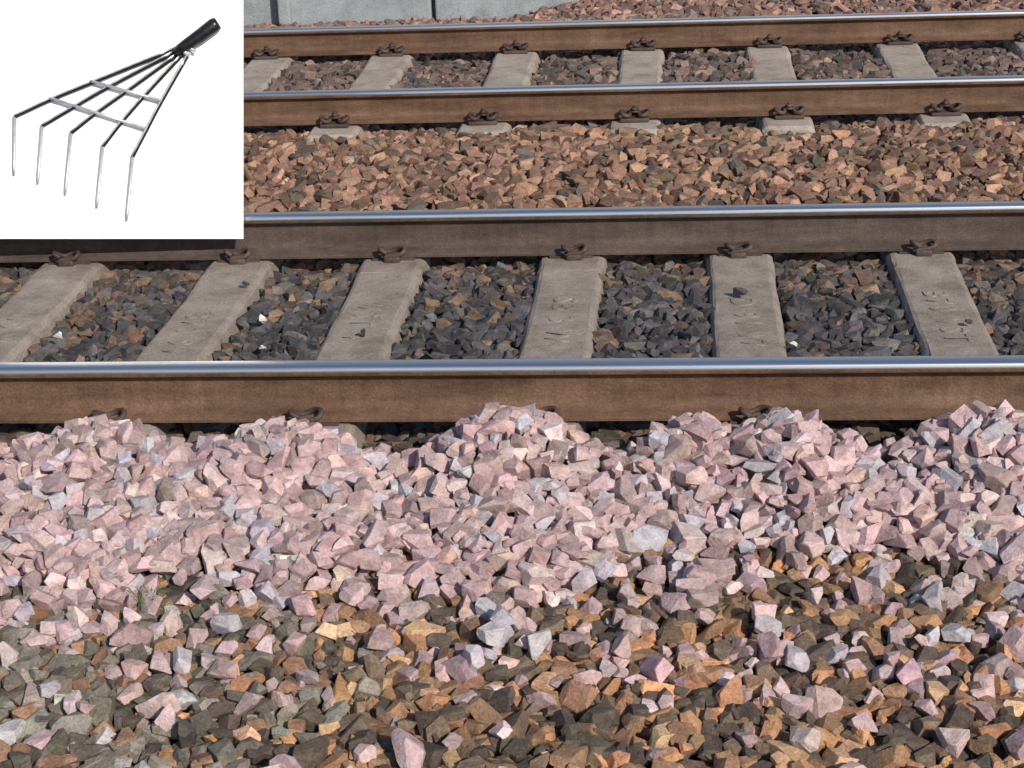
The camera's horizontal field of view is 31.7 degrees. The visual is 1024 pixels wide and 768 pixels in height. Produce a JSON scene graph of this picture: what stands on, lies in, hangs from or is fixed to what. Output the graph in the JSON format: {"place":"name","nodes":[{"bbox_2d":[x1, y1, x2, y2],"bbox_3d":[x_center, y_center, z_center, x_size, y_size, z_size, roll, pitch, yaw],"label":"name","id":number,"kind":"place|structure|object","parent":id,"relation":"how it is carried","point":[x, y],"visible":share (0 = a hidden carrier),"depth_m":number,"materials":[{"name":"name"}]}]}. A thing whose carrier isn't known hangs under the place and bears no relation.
{"place":"outdoors","nodes":[
{"label":"outdoors","id":0,"kind":"place"},
{"bbox_2d":[0,0,1023,767],"bbox_3d":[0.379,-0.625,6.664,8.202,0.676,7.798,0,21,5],"label":"ballast gravel","id":1,"kind":"structure","parent":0,"point":[660,304],"depth_m":5.49,"materials":[{"name":"gravel"}]},
{"bbox_2d":[277,0,292,24],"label":"wall posts","id":2,"kind":"object","parent":1,"relation":"on","point":[284,12],"depth_m":10.32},
{"bbox_2d":[244,0,580,25],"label":"concrete wall","id":3,"kind":"structure","parent":1,"relation":"on","point":[306,12],"depth_m":10.32,"materials":[{"name":"grey concrete"}]},
{"bbox_2d":[0,399,1023,767],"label":"pink ballast gravel","id":4,"kind":"structure","parent":1,"relation":"on","point":[532,505],"depth_m":4.35,"materials":[{"name":"stone"}]},
{"bbox_2d":[128,575,175,608],"bbox_3d":[-0.839,0.490,4.208,0.096,0.068,0.094,14,26,37],"label":"grass tuft","id":5,"kind":"object","parent":4,"relation":"on","point":[158,589],"visible":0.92,"depth_m":4.21,"materials":[{"name":"green plant"}]},
{"bbox_2d":[0,201,1023,448],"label":"railway track","id":6,"kind":"structure","parent":1,"relation":"on","point":[350,379],"depth_m":5.61,"materials":[{"name":"brown metal"}]},
{"bbox_2d":[0,0,252,238],"bbox_3d":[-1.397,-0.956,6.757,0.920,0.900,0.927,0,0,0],"label":"display board","id":7,"kind":"object","parent":6,"relation":"on","point":[190,170],"visible":0.98,"depth_m":6.29,"materials":[{"name":"white paint"}]},
{"bbox_2d":[12,17,220,220],"bbox_3d":[-1.375,-0.920,6.268,0.731,0.704,0.052,0,0,0],"label":"ballast rake","id":8,"kind":"object","parent":7,"relation":"on","point":[206,30],"visible":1,"depth_m":6.28,"materials":[{"name":"silver metal"}]},
{"bbox_2d":[244,9,1023,144],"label":"railway track","id":9,"kind":"structure","parent":1,"relation":"on","point":[777,96],"depth_m":8.25,"materials":[{"name":"metal"}]}
]}

